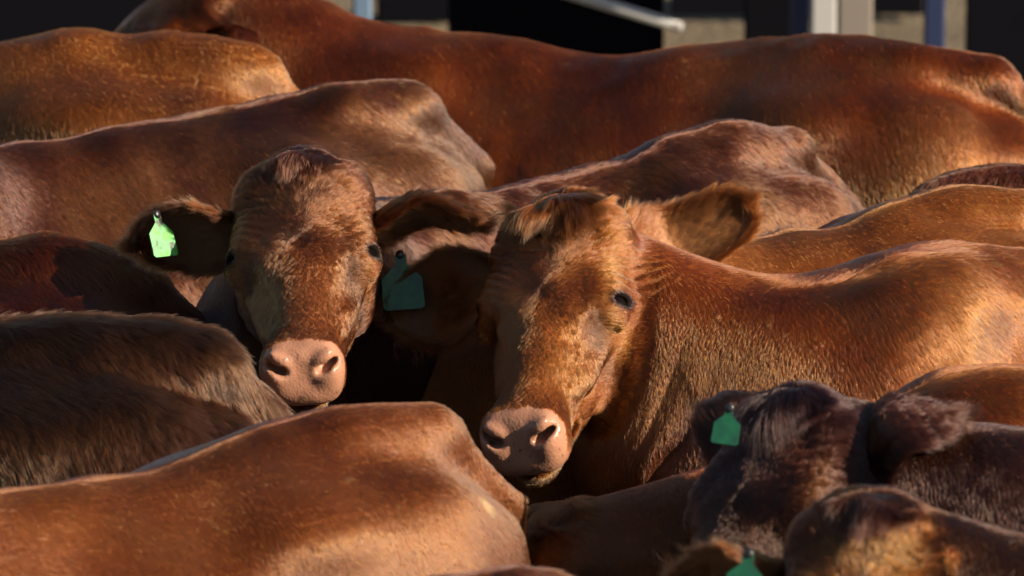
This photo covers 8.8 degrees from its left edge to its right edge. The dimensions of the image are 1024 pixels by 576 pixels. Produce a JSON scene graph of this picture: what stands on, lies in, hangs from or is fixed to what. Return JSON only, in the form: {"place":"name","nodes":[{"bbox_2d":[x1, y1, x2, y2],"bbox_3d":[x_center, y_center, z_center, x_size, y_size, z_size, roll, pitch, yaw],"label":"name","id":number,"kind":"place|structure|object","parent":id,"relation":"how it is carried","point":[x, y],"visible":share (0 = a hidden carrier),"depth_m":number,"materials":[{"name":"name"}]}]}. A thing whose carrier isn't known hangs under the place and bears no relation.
{"place":"outdoors","nodes":[
{"label":"outdoors","id":0,"kind":"place"},
{"bbox_2d":[328,0,965,50],"bbox_3d":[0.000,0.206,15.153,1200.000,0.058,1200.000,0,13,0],"label":"ground","id":1,"kind":"structure","parent":0,"point":[701,29],"depth_m":19.38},
{"bbox_2d":[0,0,145,41],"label":"windbreak panel","id":2,"kind":"object","parent":1,"relation":"on","point":[21,18],"depth_m":15.26,"materials":[{"name":"black paint"}]},
{"bbox_2d":[0,230,202,322],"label":"cow","id":3,"kind":"object","parent":1,"relation":"on","point":[47,270],"visible":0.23,"depth_m":10.83},
{"bbox_2d":[0,307,292,487],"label":"cow","id":4,"kind":"object","parent":1,"relation":"on","point":[83,393],"visible":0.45,"depth_m":10.20},
{"bbox_2d":[0,27,299,143],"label":"cow","id":5,"kind":"object","parent":1,"relation":"on","point":[62,83],"visible":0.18,"depth_m":12.18},
{"bbox_2d":[0,78,495,306],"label":"cow","id":6,"kind":"object","parent":1,"relation":"on","point":[390,137],"visible":0.27,"depth_m":11.82},
{"bbox_2d":[0,402,530,575],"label":"cow","id":7,"kind":"object","parent":1,"relation":"on","point":[401,489],"visible":0.98,"depth_m":9.48},
{"bbox_2d":[353,0,371,18],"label":"fence post","id":8,"kind":"object","parent":1,"relation":"on","point":[362,8],"visible":0.12,"depth_m":15.95,"materials":[{"name":"blue metal"}]},
{"bbox_2d":[573,0,685,32],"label":"pipe brace","id":9,"kind":"object","parent":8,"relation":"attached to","point":[644,16],"visible":1,"depth_m":16.14,"materials":[{"name":"white paint"}]},
{"bbox_2d":[376,0,447,21],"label":"windbreak panel","id":10,"kind":"object","parent":1,"relation":"on","point":[411,10],"visible":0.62,"depth_m":19.32,"materials":[{"name":"black paint"}]},
{"bbox_2d":[110,117,865,414],"bbox_3d":[-0.034,0.357,11.388,0.704,1.403,1.838,10,16,37],"label":"cow","id":11,"kind":"object","parent":1,"relation":"on","point":[293,250],"visible":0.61,"depth_m":10.78},
{"bbox_2d":[431,564,572,575],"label":"cow","id":12,"kind":"object","parent":1,"relation":"on","point":[513,570],"visible":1,"depth_m":9.11},
{"bbox_2d":[448,0,663,54],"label":"windbreak panel","id":13,"kind":"object","parent":1,"relation":"on","point":[572,25],"depth_m":16.59,"materials":[{"name":"black paint"}]},
{"bbox_2d":[113,0,1023,207],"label":"cow","id":14,"kind":"object","parent":1,"relation":"on","point":[880,120],"visible":0.29,"depth_m":12.42},
{"bbox_2d":[371,178,1023,496],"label":"cow","id":15,"kind":"object","parent":1,"relation":"on","point":[612,335],"visible":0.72,"depth_m":10.57},
{"bbox_2d":[421,184,1023,505],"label":"cow","id":16,"kind":"object","parent":1,"relation":"on","point":[461,384],"visible":0.16,"depth_m":11.20},
{"bbox_2d":[526,363,1023,575],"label":"cow","id":17,"kind":"object","parent":1,"relation":"on","point":[632,531],"visible":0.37,"depth_m":9.92},
{"bbox_2d":[744,0,809,38],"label":"windbreak panel","id":18,"kind":"object","parent":1,"relation":"on","point":[766,18],"depth_m":16.68,"materials":[{"name":"black paint"}]},
{"bbox_2d":[670,0,923,14],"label":"windbreak panel","id":19,"kind":"object","parent":1,"relation":"on","point":[736,7],"visible":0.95,"depth_m":19.44,"materials":[{"name":"paint"}]},
{"bbox_2d":[790,0,809,35],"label":"fence post","id":20,"kind":"object","parent":1,"relation":"on","point":[799,16],"depth_m":16.08,"materials":[{"name":"blue metal"}]},
{"bbox_2d":[810,0,835,33],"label":"fence post","id":21,"kind":"object","parent":1,"relation":"on","point":[822,16],"depth_m":15.95,"materials":[{"name":"white metal"}]},
{"bbox_2d":[655,484,1023,575],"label":"cow","id":22,"kind":"object","parent":1,"relation":"on","point":[865,530],"visible":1,"depth_m":9.13},
{"bbox_2d":[683,378,1023,557],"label":"cow","id":23,"kind":"object","parent":1,"relation":"on","point":[778,457],"visible":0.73,"depth_m":9.69},
{"bbox_2d":[836,0,872,35],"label":"fence post","id":24,"kind":"object","parent":1,"relation":"on","point":[854,16],"depth_m":16.19,"materials":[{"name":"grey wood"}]},
{"bbox_2d":[923,0,945,47],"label":"fence post","id":25,"kind":"object","parent":1,"relation":"on","point":[934,24],"depth_m":15.96,"materials":[{"name":"blue metal"}]},
{"bbox_2d":[908,162,1023,195],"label":"cow","id":26,"kind":"object","parent":1,"relation":"on","point":[1007,175],"visible":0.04,"depth_m":11.73},
{"bbox_2d":[965,0,1023,81],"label":"windbreak panel","id":27,"kind":"object","parent":1,"relation":"on","point":[994,27],"depth_m":16.18,"materials":[{"name":"black paint"}]}
]}

